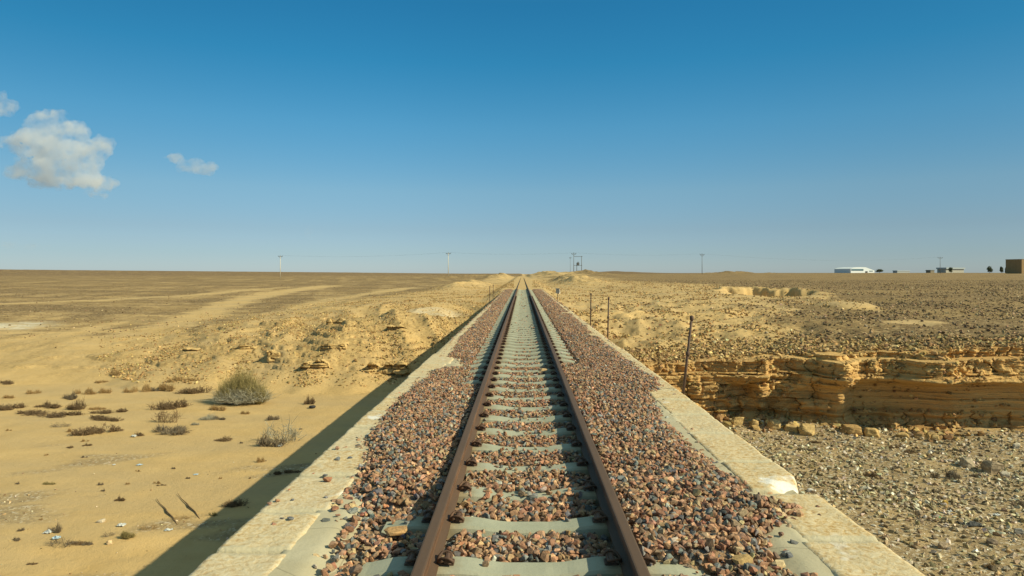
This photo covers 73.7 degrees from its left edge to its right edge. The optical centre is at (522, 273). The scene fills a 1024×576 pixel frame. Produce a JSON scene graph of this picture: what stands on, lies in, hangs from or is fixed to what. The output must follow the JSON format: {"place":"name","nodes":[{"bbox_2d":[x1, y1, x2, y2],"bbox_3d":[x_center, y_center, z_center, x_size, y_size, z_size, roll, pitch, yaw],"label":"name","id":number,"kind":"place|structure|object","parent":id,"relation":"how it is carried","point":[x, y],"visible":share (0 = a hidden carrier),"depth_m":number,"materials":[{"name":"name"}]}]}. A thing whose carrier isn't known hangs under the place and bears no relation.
{"place":"outdoors","nodes":[
{"label":"outdoors","id":0,"kind":"place"},
{"bbox_2d":[0,269,1023,575],"bbox_3d":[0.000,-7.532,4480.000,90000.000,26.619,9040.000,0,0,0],"label":"ground","id":1,"kind":"structure","parent":0,"point":[218,473],"depth_m":32.14,"materials":[{"name":"beige sand"}]},
{"bbox_2d":[0,380,13,384],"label":"dry shrub","id":2,"kind":"object","parent":1,"relation":"on","point":[6,382],"visible":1,"depth_m":35.02,"materials":[{"name":"brown plant"}]},
{"bbox_2d":[0,403,27,410],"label":"dry shrub","id":3,"kind":"object","parent":1,"relation":"on","point":[8,407],"visible":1,"depth_m":28.34,"materials":[{"name":"brown plant"}]},
{"bbox_2d":[15,409,49,415],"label":"dry shrub","id":4,"kind":"object","parent":1,"relation":"on","point":[30,412],"visible":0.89,"depth_m":27.45,"materials":[{"name":"brown plant"}]},
{"bbox_2d":[26,389,41,393],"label":"dry shrub","id":5,"kind":"object","parent":1,"relation":"on","point":[32,392],"visible":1,"depth_m":32.22,"materials":[{"name":"brown plant"}]},
{"bbox_2d":[35,399,61,407],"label":"dry shrub","id":6,"kind":"object","parent":1,"relation":"on","point":[46,404],"visible":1,"depth_m":28.72,"materials":[{"name":"brown plant"}]},
{"bbox_2d":[47,521,61,532],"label":"dry shrub","id":7,"kind":"object","parent":1,"relation":"on","point":[57,529],"visible":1,"depth_m":14.86,"materials":[{"name":"brown plant"}]},
{"bbox_2d":[50,422,70,427],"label":"dry shrub","id":8,"kind":"object","parent":1,"relation":"on","point":[61,425],"visible":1,"depth_m":25.13,"materials":[{"name":"brown plant"}]},
{"bbox_2d":[37,410,84,417],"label":"dry shrub","id":9,"kind":"object","parent":1,"relation":"on","point":[63,414],"visible":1,"depth_m":27.06,"materials":[{"name":"brown plant"}]},
{"bbox_2d":[42,536,79,547],"bbox_3d":[-9.595,5.548,14.194,0.790,0.223,0.383,0,0,1],"label":"dry shrub","id":10,"kind":"object","parent":1,"relation":"on","point":[64,542],"visible":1,"depth_m":14.21,"materials":[{"name":"brown plant"}]},
{"bbox_2d":[62,388,77,399],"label":"dry shrub","id":11,"kind":"object","parent":1,"relation":"on","point":[71,397],"visible":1,"depth_m":30.66,"materials":[{"name":"brown plant"}]},
{"bbox_2d":[66,540,83,544],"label":"dry shrub","id":12,"kind":"object","parent":1,"relation":"on","point":[80,543],"visible":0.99,"depth_m":14.27,"materials":[{"name":"brown plant"}]},
{"bbox_2d":[65,396,86,409],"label":"dry shrub","id":13,"kind":"object","parent":1,"relation":"on","point":[77,406],"visible":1,"depth_m":28.37,"materials":[{"name":"brown plant"}]},
{"bbox_2d":[72,387,96,394],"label":"dry shrub","id":14,"kind":"object","parent":1,"relation":"on","point":[88,391],"visible":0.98,"depth_m":31.93,"materials":[{"name":"brown plant"}]},
{"bbox_2d":[81,542,92,545],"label":"dry shrub","id":15,"kind":"object","parent":1,"relation":"on","point":[88,543],"visible":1,"depth_m":14.23,"materials":[{"name":"brown plant"}]},
{"bbox_2d":[68,422,123,435],"bbox_3d":[-15.062,5.461,24.107,1.732,0.425,0.667,0,0,-14],"label":"dry shrub","id":16,"kind":"object","parent":1,"relation":"on","point":[88,431],"visible":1,"depth_m":24.06,"materials":[{"name":"brown plant"}]},
{"bbox_2d":[89,406,105,409],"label":"dry shrub","id":17,"kind":"object","parent":1,"relation":"on","point":[95,408],"visible":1,"depth_m":28.45,"materials":[{"name":"brown plant"}]},
{"bbox_2d":[89,414,106,420],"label":"dry shrub","id":18,"kind":"object","parent":1,"relation":"on","point":[97,417],"visible":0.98,"depth_m":26.50,"materials":[{"name":"brown plant"}]},
{"bbox_2d":[96,518,105,522],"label":"boulder","id":19,"kind":"object","parent":1,"relation":"on","point":[101,520],"visible":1,"depth_m":15.42,"materials":[{"name":"stone"}]},
{"bbox_2d":[95,380,108,383],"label":"dry shrub","id":20,"kind":"object","parent":1,"relation":"on","point":[100,381],"visible":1,"depth_m":35.24,"materials":[{"name":"brown plant"}]},
{"bbox_2d":[98,387,112,392],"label":"dry shrub","id":21,"kind":"object","parent":1,"relation":"on","point":[105,391],"visible":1,"depth_m":32.26,"materials":[{"name":"brown plant"}]},
{"bbox_2d":[88,407,128,413],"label":"dry shrub","id":22,"kind":"object","parent":1,"relation":"on","point":[108,411],"visible":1,"depth_m":27.60,"materials":[{"name":"brown plant"}]},
{"bbox_2d":[95,416,122,421],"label":"dry shrub","id":23,"kind":"object","parent":1,"relation":"on","point":[107,418],"visible":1,"depth_m":26.17,"materials":[{"name":"brown plant"}]},
{"bbox_2d":[109,369,119,375],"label":"dry shrub","id":24,"kind":"object","parent":1,"relation":"on","point":[115,373],"visible":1,"depth_m":36.29,"materials":[{"name":"brown plant"}]},
{"bbox_2d":[119,529,136,538],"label":"dry shrub","id":25,"kind":"object","parent":1,"relation":"on","point":[124,535],"visible":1,"depth_m":14.46,"materials":[{"name":"brown plant"}]},
{"bbox_2d":[123,388,134,392],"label":"dry shrub","id":26,"kind":"object","parent":1,"relation":"on","point":[128,390],"visible":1,"depth_m":32.60,"materials":[{"name":"brown plant"}]},
{"bbox_2d":[132,382,151,391],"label":"dry shrub","id":27,"kind":"object","parent":1,"relation":"on","point":[145,388],"visible":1,"depth_m":32.85,"materials":[{"name":"brown plant"}]},
{"bbox_2d":[138,521,157,529],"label":"dry shrub","id":28,"kind":"object","parent":1,"relation":"on","point":[151,527],"visible":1,"depth_m":14.97,"materials":[{"name":"brown plant"}]},
{"bbox_2d":[0,446,316,575],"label":"sand pebbles","id":29,"kind":"object","parent":1,"relation":"on","point":[105,494],"visible":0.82,"depth_m":15.98,"materials":[{"name":"stone"}]},
{"bbox_2d":[157,383,174,390],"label":"dry shrub","id":30,"kind":"object","parent":1,"relation":"on","point":[163,387],"visible":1,"depth_m":33.06,"materials":[{"name":"brown plant"}]},
{"bbox_2d":[156,498,176,523],"bbox_3d":[-8.421,5.589,16.134,0.058,0.064,2.190,0,0,-40],"label":"dead stick","id":31,"kind":"object","parent":1,"relation":"on","point":[167,512],"visible":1,"depth_m":15.97,"materials":[{"name":"brown wood"}]},
{"bbox_2d":[151,403,182,422],"bbox_3d":[-13.542,5.248,26.058,1.302,0.902,0.726,0,0,11],"label":"dry shrub","id":32,"kind":"object","parent":1,"relation":"on","point":[172,418],"visible":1,"depth_m":25.98,"materials":[{"name":"brown plant"}]},
{"bbox_2d":[147,399,192,409],"bbox_3d":[-14.726,5.410,28.545,1.087,0.543,1.545,0,0,37],"label":"dry shrub","id":33,"kind":"object","parent":1,"relation":"on","point":[176,404],"visible":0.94,"depth_m":28.39,"materials":[{"name":"brown plant"}]},
{"bbox_2d":[151,423,190,434],"bbox_3d":[-12.419,5.459,24.081,1.716,0.389,0.908,0,0,7],"label":"dry shrub","id":34,"kind":"object","parent":1,"relation":"on","point":[179,430],"visible":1,"depth_m":24.05,"materials":[{"name":"brown plant"}]},
{"bbox_2d":[165,377,196,380],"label":"dry shrub","id":35,"kind":"object","parent":1,"relation":"on","point":[178,378],"visible":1,"depth_m":34.24,"materials":[{"name":"brown plant"}]},
{"bbox_2d":[171,514,191,520],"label":"dry shrub","id":36,"kind":"object","parent":1,"relation":"on","point":[181,517],"visible":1,"depth_m":15.61,"materials":[{"name":"brown plant"}]},
{"bbox_2d":[178,494,199,518],"bbox_3d":[-8.089,5.586,16.504,0.059,0.066,2.225,0,0,-39],"label":"dead stick","id":37,"kind":"object","parent":1,"relation":"on","point":[190,507],"visible":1,"depth_m":16.21,"materials":[{"name":"brown wood"}]},
{"bbox_2d":[183,347,200,350],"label":"rock outcrop","id":38,"kind":"object","parent":1,"relation":"on","point":[188,348],"visible":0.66,"depth_m":39.37,"materials":[{"name":"beige stone"}]},
{"bbox_2d":[175,385,212,393],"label":"dry shrub","id":39,"kind":"object","parent":1,"relation":"on","point":[192,391],"visible":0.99,"depth_m":32.44,"materials":[{"name":"brown plant"}]},
{"bbox_2d":[198,414,216,419],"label":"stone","id":40,"kind":"object","parent":1,"relation":"on","point":[208,417],"visible":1,"depth_m":26.48,"materials":[{"name":"beige stone"}]},
{"bbox_2d":[208,404,226,410],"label":"dry shrub","id":41,"kind":"object","parent":1,"relation":"on","point":[218,407],"visible":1,"depth_m":28.17,"materials":[{"name":"brown plant"}]},
{"bbox_2d":[212,415,225,419],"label":"dry shrub","id":42,"kind":"object","parent":1,"relation":"on","point":[219,418],"visible":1,"depth_m":26.49,"materials":[{"name":"brown plant"}]},
{"bbox_2d":[213,435,233,441],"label":"dry shrub","id":43,"kind":"object","parent":1,"relation":"on","point":[224,439],"visible":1,"depth_m":23.04,"materials":[{"name":"brown plant"}]},
{"bbox_2d":[0,284,448,347],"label":"plain stones","id":44,"kind":"object","parent":1,"relation":"on","point":[172,304],"visible":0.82,"depth_m":76.53,"materials":[{"name":"brown stone"}]},
{"bbox_2d":[220,498,248,507],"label":"dry shrub","id":45,"kind":"object","parent":1,"relation":"on","point":[235,503],"visible":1,"depth_m":16.40,"materials":[{"name":"brown plant"}]},
{"bbox_2d":[196,358,288,404],"bbox_3d":[-12.296,4.663,29.742,3.636,2.352,2.844,0,0,-34],"label":"desert bush","id":46,"kind":"object","parent":1,"relation":"on","point":[239,389],"visible":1,"depth_m":29.60,"materials":[{"name":"green plant"}]},
{"bbox_2d":[232,342,259,348],"bbox_3d":[-15.595,4.109,38.746,1.283,0.414,1.835,0,0,-4],"label":"rock outcrop","id":47,"kind":"object","parent":1,"relation":"on","point":[245,347],"visible":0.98,"depth_m":38.04,"materials":[{"name":"beige stone"}]},
{"bbox_2d":[256,430,287,446],"bbox_3d":[-8.103,5.301,22.178,1.118,0.655,0.470,0,0,11],"label":"dry shrub","id":48,"kind":"object","parent":1,"relation":"on","point":[265,441],"visible":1,"depth_m":22.11,"materials":[{"name":"brown plant"}]},
{"bbox_2d":[266,414,278,419],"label":"dry shrub","id":49,"kind":"object","parent":1,"relation":"on","point":[271,417],"visible":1,"depth_m":26.30,"materials":[{"name":"brown plant"}]},
{"bbox_2d":[267,348,280,361],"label":"rock outcrop","id":50,"kind":"object","parent":1,"relation":"on","point":[272,355],"visible":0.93,"depth_m":36.37,"materials":[{"name":"beige stone"}]},
{"bbox_2d":[263,415,307,442],"bbox_3d":[-8.013,5.119,22.792,1.773,1.055,0.988,0,0,15],"label":"dry shrub","id":51,"kind":"object","parent":1,"relation":"on","point":[293,435],"visible":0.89,"depth_m":22.81,"materials":[{"name":"brown plant"}]},
{"bbox_2d":[273,469,300,474],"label":"dry shrub","id":52,"kind":"object","parent":1,"relation":"on","point":[285,471],"visible":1,"depth_m":19.09,"materials":[{"name":"brown plant"}]},
{"bbox_2d":[98,279,514,387],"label":"bank rubble","id":53,"kind":"object","parent":1,"relation":"on","point":[301,323],"visible":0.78,"depth_m":40.39,"materials":[{"name":"stone"}]},
{"bbox_2d":[303,394,315,404],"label":"dry shrub","id":54,"kind":"object","parent":1,"relation":"on","point":[309,401],"visible":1,"depth_m":29.59,"materials":[{"name":"brown plant"}]},
{"bbox_2d":[300,355,329,368],"bbox_3d":[-10.649,4.419,35.582,1.507,0.956,1.852,0,0,-3],"label":"rock outcrop","id":55,"kind":"object","parent":1,"relation":"on","point":[319,363],"visible":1,"depth_m":34.82,"materials":[{"name":"beige stone"}]},
{"bbox_2d":[326,318,344,324],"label":"rock outcrop","id":56,"kind":"object","parent":1,"relation":"on","point":[332,321],"visible":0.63,"depth_m":40.56,"materials":[{"name":"beige stone"}]},
{"bbox_2d":[320,335,353,349],"bbox_3d":[-10.080,3.732,37.165,1.435,0.705,1.717,0,0,3],"label":"rock outcrop","id":57,"kind":"object","parent":1,"relation":"on","point":[333,346],"visible":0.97,"depth_m":36.44,"materials":[{"name":"beige stone"}]},
{"bbox_2d":[362,359,410,376],"bbox_3d":[-7.027,4.713,35.617,2.558,1.054,2.098,0,0,-1],"label":"rock outcrop","id":58,"kind":"object","parent":1,"relation":"on","point":[400,368],"visible":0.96,"depth_m":34.90,"materials":[{"name":"beige stone"}]},
{"bbox_2d":[386,324,406,331],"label":"rock outcrop","id":59,"kind":"object","parent":1,"relation":"on","point":[390,326],"visible":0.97,"depth_m":39.02,"materials":[{"name":"beige stone"}]},
{"bbox_2d":[188,290,924,575],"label":"railway bridge","id":60,"kind":"structure","parent":1,"relation":"on","point":[832,540],"depth_m":4.59,"materials":[{"name":"concrete"}]},
{"bbox_2d":[330,506,338,510],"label":"ballast stone","id":61,"kind":"object","parent":60,"relation":"on","point":[334,508],"visible":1,"depth_m":4.69,"materials":[{"name":"brown stone"}]},
{"bbox_2d":[335,499,342,503],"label":"ballast stone","id":62,"kind":"object","parent":60,"relation":"on","point":[338,501],"visible":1,"depth_m":4.82,"materials":[{"name":"stone"}]},
{"bbox_2d":[358,279,703,575],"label":"railway track","id":63,"kind":"structure","parent":60,"relation":"on","point":[439,525],"depth_m":5.04,"materials":[{"name":"metal"}]},
{"bbox_2d":[356,305,786,575],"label":"ballast bed","id":64,"kind":"object","parent":60,"relation":"on","point":[416,502],"visible":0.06,"depth_m":4.78,"materials":[{"name":"gravel"}]},
{"bbox_2d":[312,289,820,575],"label":"ballast","id":65,"kind":"structure","parent":64,"relation":"on","point":[663,493],"depth_m":5.39,"materials":[{"name":"brown gravel"}]},
{"bbox_2d":[384,525,407,535],"bbox_3d":[-0.791,1.613,4.281,0.149,0.033,0.122,0,0,-20],"label":"buff rock","id":66,"kind":"object","parent":65,"relation":"on","point":[395,530],"visible":1,"depth_m":4.26,"materials":[{"name":"stone"}]},
{"bbox_2d":[731,554,752,564],"bbox_3d":[1.208,1.574,3.763,0.109,0.045,0.082,0,0,-11],"label":"buff rock","id":67,"kind":"object","parent":65,"relation":"on","point":[741,559],"visible":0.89,"depth_m":3.74,"materials":[{"name":"stone"}]},
{"bbox_2d":[590,293,591,324],"bbox_3d":[2.229,1.303,22.400,0.109,1.345,0.100,0,0,0],"label":"iron post","id":68,"kind":"object","parent":60,"relation":"attached to","point":[590,308],"visible":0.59,"depth_m":22.38,"materials":[{"name":"brown metal"}]},
{"bbox_2d":[607,297,609,337],"bbox_3d":[2.234,1.293,17.900,0.118,1.365,0.100,0,0,0],"label":"iron post","id":69,"kind":"object","parent":60,"relation":"attached to","point":[608,319],"visible":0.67,"depth_m":17.89,"materials":[{"name":"brown metal"}]},
{"bbox_2d":[682,316,693,393],"bbox_3d":[2.298,1.284,9.620,0.246,1.387,0.100,0,0,0],"label":"iron post","id":70,"kind":"object","parent":60,"relation":"attached to","point":[687,355],"visible":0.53,"depth_m":9.62,"materials":[{"name":"brown metal"}]},
{"bbox_2d":[574,256,582,269],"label":"transformer frame","id":71,"kind":"object","parent":1,"relation":"on","point":[578,263],"visible":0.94,"depth_m":355.88,"materials":[{"name":"grey metal"}]},
{"bbox_2d":[532,274,863,361],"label":"rubble","id":72,"kind":"object","parent":1,"relation":"on","point":[700,334],"visible":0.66,"depth_m":39.38,"materials":[{"name":"stone"}]},
{"bbox_2d":[730,414,743,425],"bbox_3d":[7.794,5.288,24.818,0.578,0.575,0.626,0,0,-22],"label":"fallen block","id":73,"kind":"object","parent":1,"relation":"on","point":[736,421],"depth_m":24.67,"materials":[{"name":"stone"}]},
{"bbox_2d":[750,419,758,427],"bbox_3d":[8.371,5.448,24.672,0.332,0.420,0.282,0,0,9],"label":"fallen block","id":74,"kind":"object","parent":1,"relation":"on","point":[754,422],"depth_m":24.56,"materials":[{"name":"stone"}]},
{"bbox_2d":[767,419,780,429],"bbox_3d":[9.055,5.440,24.521,0.462,0.429,0.367,0,0,3],"label":"fallen block","id":75,"kind":"object","parent":1,"relation":"on","point":[773,424],"depth_m":24.39,"materials":[{"name":"stone"}]},
{"bbox_2d":[558,275,1023,347],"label":"desert pavement stones","id":76,"kind":"object","parent":1,"relation":"on","point":[966,325],"visible":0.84,"depth_m":40.17,"materials":[{"name":"brown stone"}]},
{"bbox_2d":[784,424,798,431],"bbox_3d":[9.602,5.499,24.382,0.489,0.274,0.439,0,0,13],"label":"fallen block","id":77,"kind":"object","parent":1,"relation":"on","point":[789,427],"depth_m":24.21,"materials":[{"name":"stone"}]},
{"bbox_2d":[798,423,814,435],"bbox_3d":[9.983,5.486,23.978,0.540,0.424,0.515,0,0,25],"label":"fallen block","id":78,"kind":"object","parent":1,"relation":"on","point":[806,429],"depth_m":23.82,"materials":[{"name":"stone"}]},
{"bbox_2d":[843,424,862,434],"bbox_3d":[11.518,5.452,23.839,0.704,0.350,0.572,0,0,-4],"label":"fallen block","id":79,"kind":"object","parent":1,"relation":"on","point":[854,429],"depth_m":23.59,"materials":[{"name":"stone"}]},
{"bbox_2d":[834,267,873,272],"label":"warehouse","id":80,"kind":"structure","parent":1,"relation":"on","point":[852,270],"depth_m":900.59,"materials":[{"name":"metal"}]},
{"bbox_2d":[714,414,1023,441],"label":"cliff foot rubble","id":81,"kind":"object","parent":1,"relation":"on","point":[941,434],"visible":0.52,"depth_m":24.11,"materials":[{"name":"stone"}]},
{"bbox_2d":[863,471,877,476],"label":"dry shrub","id":82,"kind":"object","parent":1,"relation":"on","point":[873,474],"visible":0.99,"depth_m":18.96,"materials":[{"name":"brown plant"}]},
{"bbox_2d":[864,427,879,437],"bbox_3d":[12.123,5.515,23.688,0.540,0.372,0.410,0,0,12],"label":"fallen block","id":83,"kind":"object","parent":1,"relation":"on","point":[870,431],"depth_m":23.54,"materials":[{"name":"stone"}]},
{"bbox_2d":[885,443,901,448],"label":"dry shrub","id":84,"kind":"object","parent":1,"relation":"on","point":[892,447],"visible":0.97,"depth_m":22.36,"materials":[{"name":"brown plant"}]},
{"bbox_2d":[892,270,909,272],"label":"shed","id":85,"kind":"structure","parent":1,"relation":"on","point":[901,271],"depth_m":1054.30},
{"bbox_2d":[895,432,908,437],"bbox_3d":[13.120,5.585,23.648,0.452,0.223,0.384,0,0,9],"label":"fallen block","id":86,"kind":"object","parent":1,"relation":"on","point":[902,434],"depth_m":23.49,"materials":[{"name":"stone"}]},
{"bbox_2d":[904,449,917,453],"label":"dry shrub","id":87,"kind":"object","parent":1,"relation":"on","point":[909,450],"visible":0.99,"depth_m":21.68,"materials":[{"name":"plant"}]},
{"bbox_2d":[913,433,924,437],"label":"fallen block","id":88,"kind":"object","parent":1,"relation":"on","point":[917,435],"depth_m":23.46,"materials":[{"name":"stone"}]},
{"bbox_2d":[915,510,922,516],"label":"boulder","id":89,"kind":"object","parent":1,"relation":"on","point":[918,513],"visible":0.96,"depth_m":16.01,"materials":[{"name":"stone"}]},
{"bbox_2d":[930,435,939,440],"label":"fallen block","id":90,"kind":"object","parent":1,"relation":"on","point":[932,437],"depth_m":23.07,"materials":[{"name":"stone"}]},
{"bbox_2d":[938,542,948,549],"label":"boulder","id":91,"kind":"object","parent":1,"relation":"on","point":[943,545],"visible":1,"depth_m":14.10,"materials":[{"name":"stone"}]},
{"bbox_2d":[929,468,960,479],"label":"dry shrub","id":92,"kind":"object","parent":1,"relation":"on","point":[950,475],"visible":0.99,"depth_m":18.85,"materials":[{"name":"brown plant"}]},
{"bbox_2d":[936,268,964,272],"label":"long shed","id":93,"kind":"structure","parent":1,"relation":"on","point":[946,270],"depth_m":1006.64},
{"bbox_2d":[957,457,974,468],"bbox_3d":[13.069,5.576,20.070,0.449,0.390,0.339,0,0,3],"label":"boulder","id":94,"kind":"object","parent":1,"relation":"on","point":[966,462],"visible":0.76,"depth_m":19.98,"materials":[{"name":"stone"}]},
{"bbox_2d":[958,520,983,526],"bbox_3d":[10.141,5.631,15.446,0.432,0.068,0.356,0,0,0],"label":"rag","id":95,"kind":"object","parent":1,"relation":"on","point":[971,523],"visible":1,"depth_m":15.38,"materials":[{"name":"fabric"}]},
{"bbox_2d":[986,538,997,545],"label":"boulder","id":96,"kind":"object","parent":1,"relation":"on","point":[993,541],"visible":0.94,"depth_m":14.26,"materials":[{"name":"stone"}]},
{"bbox_2d":[980,460,1004,473],"bbox_3d":[13.366,5.597,19.529,0.753,0.548,0.461,0,0,-16],"label":"boulder","id":97,"kind":"object","parent":1,"relation":"on","point":[991,467],"visible":0.78,"depth_m":19.39,"materials":[{"name":"stone"}]},
{"bbox_2d":[999,471,1009,477],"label":"boulder","id":98,"kind":"object","parent":1,"relation":"on","point":[1005,473],"visible":0.94,"depth_m":19.10,"materials":[{"name":"stone"}]},
{"bbox_2d":[1005,259,1023,273],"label":"block building","id":99,"kind":"structure","parent":1,"relation":"on","point":[1014,266],"depth_m":484.98,"materials":[{"name":"beige concrete"}]},
{"bbox_2d":[1012,442,1019,448],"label":"boulder","id":100,"kind":"object","parent":1,"relation":"on","point":[1016,445],"visible":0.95,"depth_m":21.94,"materials":[{"name":"stone"}]},
{"bbox_2d":[1009,500,1023,507],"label":"dry shrub","id":101,"kind":"object","parent":1,"relation":"on","point":[1021,503],"visible":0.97,"depth_m":16.72,"materials":[{"name":"brown plant"}]},
{"bbox_2d":[1013,528,1023,534],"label":"boulder","id":102,"kind":"object","parent":1,"relation":"on","point":[1020,531],"visible":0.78,"depth_m":14.83,"materials":[{"name":"stone"}]},
{"bbox_2d":[0,0,1023,273],"label":"sky","id":103,"kind":"structure","parent":0,"point":[497,136],"materials":[{"name":"blue"}]},
{"bbox_2d":[639,340,1023,431],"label":"cliff","id":104,"kind":"structure","parent":0,"point":[1006,379],"depth_m":24.68,"materials":[{"name":"beige stone"}]},
{"bbox_2d":[620,333,1023,362],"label":"cliff top rubble","id":105,"kind":"object","parent":104,"relation":"on","point":[981,341],"visible":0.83,"depth_m":26.74,"materials":[{"name":"stone"}]},
{"bbox_2d":[636,337,1023,431],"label":"ledge debris","id":106,"kind":"object","parent":104,"relation":"on","point":[877,349],"visible":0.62,"depth_m":24.70,"materials":[{"name":"stone"}]},
{"bbox_2d":[720,417,1023,575],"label":"gravel","id":107,"kind":"structure","parent":0,"point":[937,491],"depth_m":18.11,"materials":[{"name":"beige gravel"}]}
]}

